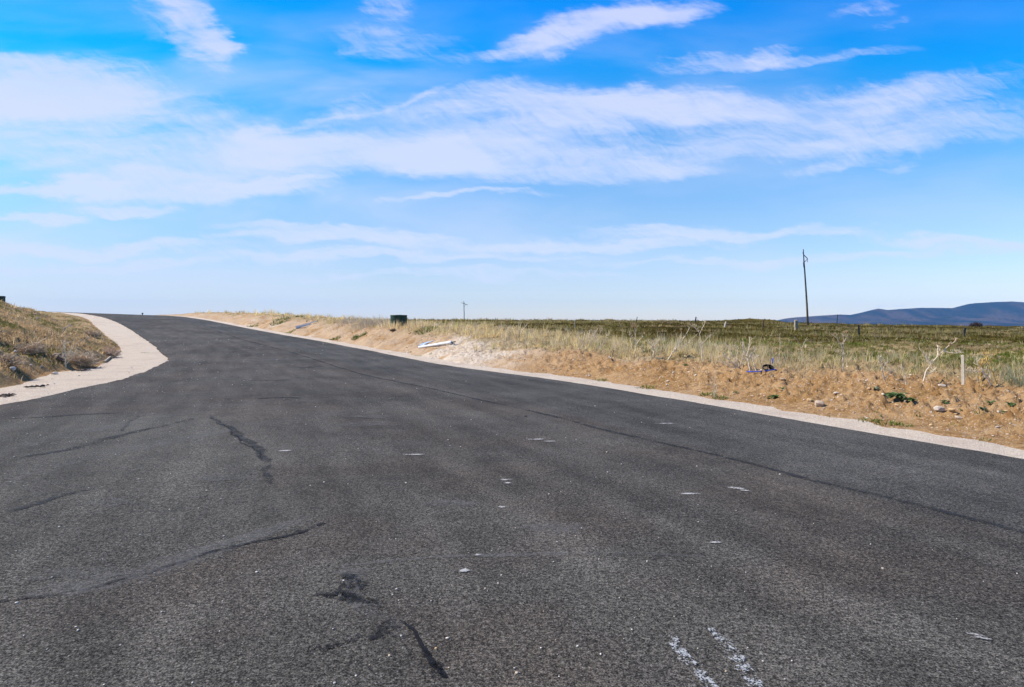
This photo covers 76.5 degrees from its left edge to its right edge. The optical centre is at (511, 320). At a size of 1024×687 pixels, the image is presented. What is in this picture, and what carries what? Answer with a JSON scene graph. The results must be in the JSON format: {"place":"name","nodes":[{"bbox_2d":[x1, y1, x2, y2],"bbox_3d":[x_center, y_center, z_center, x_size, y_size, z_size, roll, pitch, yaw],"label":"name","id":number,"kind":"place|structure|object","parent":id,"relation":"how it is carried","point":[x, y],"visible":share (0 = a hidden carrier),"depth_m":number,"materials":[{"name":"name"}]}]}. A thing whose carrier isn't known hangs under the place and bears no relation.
{"place":"outdoors","nodes":[
{"label":"outdoors","id":0,"kind":"place"},
{"bbox_2d":[0,300,121,380],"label":"bank grass","id":1,"kind":"structure","parent":0,"point":[21,323],"depth_m":23.41,"materials":[{"name":"brown plant"}]},
{"bbox_2d":[0,312,168,404],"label":"gravel verge","id":2,"kind":"structure","parent":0,"point":[130,342],"depth_m":20.89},
{"bbox_2d":[0,393,16,396],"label":"bark debris","id":3,"kind":"object","parent":2,"relation":"on","point":[8,394],"visible":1,"depth_m":13.86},
{"bbox_2d":[24,384,48,387],"bbox_3d":[-11.516,1.580,15.751,0.299,0.064,0.545,0,0,44],"label":"bark debris","id":4,"kind":"object","parent":2,"relation":"on","point":[42,385],"visible":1,"depth_m":15.72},
{"bbox_2d":[332,314,365,330],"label":"matted grass","id":5,"kind":"structure","parent":0,"point":[343,321],"depth_m":45.13,"materials":[{"name":"beige plant"}]},
{"bbox_2d":[0,312,1023,686],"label":"road","id":6,"kind":"structure","parent":0,"point":[542,478],"depth_m":4.81,"materials":[{"name":"grey asphalt"}]},
{"bbox_2d":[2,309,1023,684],"bbox_3d":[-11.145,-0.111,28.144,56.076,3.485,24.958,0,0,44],"label":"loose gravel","id":7,"kind":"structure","parent":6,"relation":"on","point":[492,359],"depth_m":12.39,"materials":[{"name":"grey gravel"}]},
{"bbox_2d":[0,300,1023,449],"bbox_3d":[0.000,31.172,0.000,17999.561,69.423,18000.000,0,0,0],"label":"ground","id":8,"kind":"structure","parent":0,"point":[816,383],"depth_m":18.52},
{"bbox_2d":[0,352,25,366],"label":"dry bush","id":9,"kind":"object","parent":8,"relation":"on","point":[11,360],"visible":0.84,"depth_m":17.50,"materials":[{"name":"beige plant"}]},
{"bbox_2d":[11,342,52,354],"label":"dry bush","id":10,"kind":"object","parent":8,"relation":"on","point":[31,349],"visible":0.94,"depth_m":20.30,"materials":[{"name":"beige plant"}]},
{"bbox_2d":[51,353,66,361],"bbox_3d":[-14.481,1.158,20.697,0.760,0.283,0.275,0,0,20],"label":"log","id":11,"kind":"object","parent":8,"relation":"on","point":[58,358],"visible":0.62,"depth_m":20.54,"materials":[{"name":"wood"}]},
{"bbox_2d":[59,337,79,366],"bbox_3d":[-14.024,0.982,20.454,0.792,1.035,0.453,0,0,12],"label":"dead stalk","id":12,"kind":"object","parent":8,"relation":"on","point":[68,353],"visible":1,"depth_m":20.48,"materials":[{"name":"grey plant"}]},
{"bbox_2d":[67,352,105,366],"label":"dry bush","id":13,"kind":"object","parent":8,"relation":"on","point":[84,360],"visible":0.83,"depth_m":21.22,"materials":[{"name":"beige plant"}]},
{"bbox_2d":[80,330,101,337],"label":"dry bush","id":14,"kind":"object","parent":8,"relation":"on","point":[95,333],"visible":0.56,"depth_m":31.81,"materials":[{"name":"beige plant"}]},
{"bbox_2d":[100,346,121,357],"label":"dry bush","id":15,"kind":"object","parent":8,"relation":"on","point":[109,352],"visible":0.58,"depth_m":25.79,"materials":[{"name":"brown plant"}]},
{"bbox_2d":[269,316,290,325],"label":"green tuft","id":16,"kind":"object","parent":8,"relation":"on","point":[284,318],"visible":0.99,"depth_m":55.13,"materials":[{"name":"green plant"}]},
{"bbox_2d":[295,321,316,328],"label":"fallen post","id":17,"kind":"object","parent":8,"relation":"on","point":[300,326],"visible":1,"depth_m":49.95,"materials":[{"name":"white paint"}]},
{"bbox_2d":[340,316,376,337],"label":"matted grass","id":18,"kind":"structure","parent":8,"relation":"on","point":[360,322],"depth_m":42.37,"materials":[{"name":"beige plant"}]},
{"bbox_2d":[350,332,367,339],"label":"green tuft","id":19,"kind":"object","parent":8,"relation":"on","point":[356,336],"visible":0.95,"depth_m":38.87,"materials":[{"name":"green plant"}]},
{"bbox_2d":[353,314,388,333],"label":"matted grass","id":20,"kind":"structure","parent":8,"relation":"on","point":[379,321],"depth_m":41.08,"materials":[{"name":"beige plant"}]},
{"bbox_2d":[374,320,389,327],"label":"grass tuft","id":21,"kind":"object","parent":8,"relation":"on","point":[382,325],"visible":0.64,"depth_m":39.26,"materials":[{"name":"beige plant"}]},
{"bbox_2d":[383,320,401,329],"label":"grass tuft","id":22,"kind":"object","parent":8,"relation":"on","point":[389,327],"visible":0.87,"depth_m":37.90,"materials":[{"name":"beige plant"}]},
{"bbox_2d":[390,315,406,326],"bbox_3d":[-6.795,0.059,39.000,1.016,0.862,1.016,0,0,0],"label":"tank","id":23,"kind":"object","parent":8,"relation":"on","point":[398,318],"visible":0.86,"depth_m":38.58,"materials":[{"name":"green metal"}]},
{"bbox_2d":[402,319,427,327],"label":"grass tuft","id":24,"kind":"object","parent":8,"relation":"on","point":[413,324],"visible":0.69,"depth_m":37.46,"materials":[{"name":"beige plant"}]},
{"bbox_2d":[414,325,438,334],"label":"green tuft","id":25,"kind":"object","parent":8,"relation":"on","point":[424,332],"visible":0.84,"depth_m":34.77,"materials":[{"name":"green plant"}]},
{"bbox_2d":[418,341,455,347],"bbox_3d":[-3.383,1.072,29.236,2.267,0.402,0.144,0,0,37],"label":"fallen pipe","id":26,"kind":"object","parent":8,"relation":"on","point":[437,344],"visible":1,"depth_m":29.16,"materials":[{"name":"white paint"}]},
{"bbox_2d":[577,325,603,346],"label":"dead shrub","id":27,"kind":"object","parent":8,"relation":"on","point":[592,335],"visible":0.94,"depth_m":24.87,"materials":[{"name":"beige plant"}]},
{"bbox_2d":[188,309,1023,435],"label":"dry grass","id":28,"kind":"structure","parent":8,"relation":"on","point":[576,342],"depth_m":23.11,"materials":[{"name":"beige plant"}]},
{"bbox_2d":[628,323,642,356],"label":"dead stalk","id":29,"kind":"object","parent":8,"relation":"on","point":[635,338],"visible":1,"depth_m":20.95,"materials":[{"name":"beige plant"}]},
{"bbox_2d":[633,384,656,388],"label":"green tuft","id":30,"kind":"object","parent":8,"relation":"on","point":[643,387],"visible":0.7,"depth_m":15.70,"materials":[{"name":"green plant"}]},
{"bbox_2d":[296,315,996,426],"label":"bank weeds","id":31,"kind":"object","parent":8,"relation":"on","point":[876,411],"visible":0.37,"depth_m":12.41,"materials":[{"name":"green plant"}]},
{"bbox_2d":[647,339,659,356],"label":"dead stalk","id":32,"kind":"object","parent":8,"relation":"on","point":[652,345],"visible":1,"depth_m":19.71,"materials":[{"name":"beige plant"}]},
{"bbox_2d":[667,326,696,359],"bbox_3d":[5.173,0.684,19.762,0.918,1.079,0.205,0,0,8],"label":"dead stalk","id":33,"kind":"object","parent":8,"relation":"on","point":[675,348],"visible":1,"depth_m":19.79,"materials":[{"name":"beige plant"}]},
{"bbox_2d":[357,317,1023,348],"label":"heath","id":34,"kind":"object","parent":8,"relation":"on","point":[827,332],"visible":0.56,"depth_m":51.62,"materials":[{"name":"plant"}]},
{"bbox_2d":[687,320,711,361],"bbox_3d":[5.166,0.559,17.862,0.691,1.200,0.177,0,0,-6],"label":"dead stalk","id":35,"kind":"object","parent":8,"relation":"on","point":[700,336],"visible":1,"depth_m":17.88,"materials":[{"name":"beige plant"}]},
{"bbox_2d":[699,390,716,396],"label":"green tuft","id":36,"kind":"object","parent":8,"relation":"on","point":[703,394],"visible":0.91,"depth_m":14.05,"materials":[{"name":"green plant"}]},
{"bbox_2d":[710,375,718,396],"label":"straw tuft","id":37,"kind":"object","parent":8,"relation":"on","point":[714,393],"visible":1,"depth_m":13.52,"materials":[{"name":"beige plant"}]},
{"bbox_2d":[715,341,751,367],"bbox_3d":[5.516,0.863,16.195,0.918,0.724,0.226,0,0,-3],"label":"dead shrub","id":38,"kind":"object","parent":8,"relation":"on","point":[734,363],"visible":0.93,"depth_m":16.19,"materials":[{"name":"beige plant"}]},
{"bbox_2d":[742,337,756,370],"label":"dead stalk","id":39,"kind":"object","parent":8,"relation":"on","point":[749,344],"visible":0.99,"depth_m":15.60,"materials":[{"name":"beige plant"}]},
{"bbox_2d":[752,354,758,370],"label":"dead stalk","id":40,"kind":"object","parent":8,"relation":"on","point":[753,356],"visible":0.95,"depth_m":15.98,"materials":[{"name":"beige plant"}]},
{"bbox_2d":[762,364,773,369],"bbox_3d":[6.357,1.273,16.165,0.292,0.390,0.376,0,0,0],"label":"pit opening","id":41,"kind":"object","parent":8,"relation":"on","point":[770,367],"visible":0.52,"depth_m":16.18,"materials":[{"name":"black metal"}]},
{"bbox_2d":[526,330,1023,375],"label":"meadow grass","id":42,"kind":"structure","parent":8,"relation":"on","point":[969,351],"depth_m":23.32,"materials":[{"name":"green plant"}]},
{"bbox_2d":[794,320,797,330],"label":"fence post","id":43,"kind":"object","parent":8,"relation":"on","point":[796,323],"visible":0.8,"depth_m":49.90,"materials":[{"name":"concrete"}]},
{"bbox_2d":[802,249,808,324],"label":"utility pole","id":44,"kind":"object","parent":8,"relation":"on","point":[807,316],"visible":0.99,"depth_m":83.92,"materials":[{"name":"black wood"}]},
{"bbox_2d":[815,400,823,406],"bbox_3d":[5.606,1.506,11.841,0.159,0.120,0.229,0,0,16],"label":"stone","id":45,"kind":"object","parent":8,"relation":"on","point":[818,403],"visible":1,"depth_m":11.76,"materials":[{"name":"stone"}]},
{"bbox_2d":[830,330,850,370],"bbox_3d":[7.665,0.702,15.119,0.455,0.980,0.197,0,0,0],"label":"dead stalk","id":46,"kind":"object","parent":8,"relation":"on","point":[846,331],"visible":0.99,"depth_m":15.12,"materials":[{"name":"beige plant"}]},
{"bbox_2d":[876,354,897,380],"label":"dead stalk","id":47,"kind":"object","parent":8,"relation":"on","point":[883,367],"visible":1,"depth_m":12.78,"materials":[{"name":"beige plant"}]},
{"bbox_2d":[885,392,907,398],"bbox_3d":[6.785,1.320,11.479,0.361,0.116,0.373,0,0,20],"label":"leafy rosette","id":48,"kind":"object","parent":8,"relation":"on","point":[891,395],"visible":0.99,"depth_m":11.43,"materials":[{"name":"green plant"}]},
{"bbox_2d":[893,422,914,426],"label":"green tuft","id":49,"kind":"object","parent":8,"relation":"on","point":[903,424],"visible":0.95,"depth_m":9.89,"materials":[{"name":"green plant"}]},
{"bbox_2d":[901,397,917,400],"bbox_3d":[6.905,1.369,11.310,0.247,0.096,0.262,0,0,-33],"label":"leafy rosette","id":50,"kind":"object","parent":8,"relation":"on","point":[909,398],"visible":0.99,"depth_m":11.27,"materials":[{"name":"green plant"}]},
{"bbox_2d":[933,406,944,411],"bbox_3d":[6.825,1.402,10.395,0.121,0.088,0.156,-2,4,-26],"label":"stone","id":51,"kind":"object","parent":8,"relation":"on","point":[938,408],"visible":1,"depth_m":10.35,"materials":[{"name":"white stone"}]},
{"bbox_2d":[919,338,962,380],"bbox_3d":[8.222,0.771,12.473,0.802,0.910,0.241,0,0,3],"label":"dead stalk","id":52,"kind":"object","parent":8,"relation":"on","point":[939,349],"visible":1,"depth_m":12.45,"materials":[{"name":"beige plant"}]},
{"bbox_2d":[961,355,964,384],"bbox_3d":[8.402,0.948,12.108,0.053,0.629,0.057,0,0,-42],"label":"survey stake","id":53,"kind":"object","parent":8,"relation":"on","point":[962,371],"visible":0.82,"depth_m":12.10,"materials":[{"name":"white wood"}]},
{"bbox_2d":[967,322,982,326],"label":"bush","id":54,"kind":"object","parent":8,"relation":"on","point":[974,324],"visible":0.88,"depth_m":91.81,"materials":[{"name":"grey plant"}]},
{"bbox_2d":[965,357,991,385],"bbox_3d":[8.245,0.893,11.463,0.470,0.556,0.213,0,0,0],"label":"dead stalk","id":55,"kind":"object","parent":8,"relation":"on","point":[980,371],"visible":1,"depth_m":11.46,"materials":[{"name":"beige plant"}]},
{"bbox_2d":[974,349,989,384],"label":"dead stalk","id":56,"kind":"object","parent":8,"relation":"on","point":[984,360],"visible":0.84,"depth_m":11.79,"materials":[{"name":"beige plant"}]},
{"bbox_2d":[982,348,1003,383],"bbox_3d":[8.744,0.843,11.848,0.400,0.704,0.176,0,0,27],"label":"dead stalk","id":57,"kind":"object","parent":8,"relation":"on","point":[990,361],"visible":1,"depth_m":11.85,"materials":[{"name":"beige plant"}]},
{"bbox_2d":[999,360,1023,387],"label":"tussock","id":58,"kind":"object","parent":8,"relation":"on","point":[1010,372],"visible":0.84,"depth_m":11.63,"materials":[{"name":"green plant"}]},
{"bbox_2d":[0,0,1023,320],"label":"sky","id":59,"kind":"structure","parent":0,"point":[681,160],"materials":[{"name":"blue"}]},
{"bbox_2d":[180,316,1023,458],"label":"gravel verge","id":60,"kind":"structure","parent":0,"point":[915,435],"depth_m":12.02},
{"bbox_2d":[712,394,727,399],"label":"green tuft","id":61,"kind":"object","parent":60,"relation":"on","point":[723,397],"visible":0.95,"depth_m":13.53,"materials":[{"name":"green plant"}]},
{"bbox_2d":[858,417,882,422],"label":"green tuft","id":62,"kind":"object","parent":60,"relation":"on","point":[863,419],"visible":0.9,"depth_m":10.44,"materials":[{"name":"green plant"}]},
{"bbox_2d":[874,419,903,425],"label":"green tuft","id":63,"kind":"object","parent":60,"relation":"on","point":[879,422],"visible":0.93,"depth_m":10.06,"materials":[{"name":"green plant"}]},
{"bbox_2d":[778,301,1023,325],"bbox_3d":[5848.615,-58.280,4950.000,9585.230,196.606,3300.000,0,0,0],"label":"hills","id":64,"kind":"structure","parent":0,"point":[1010,313],"depth_m":4781.69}
]}

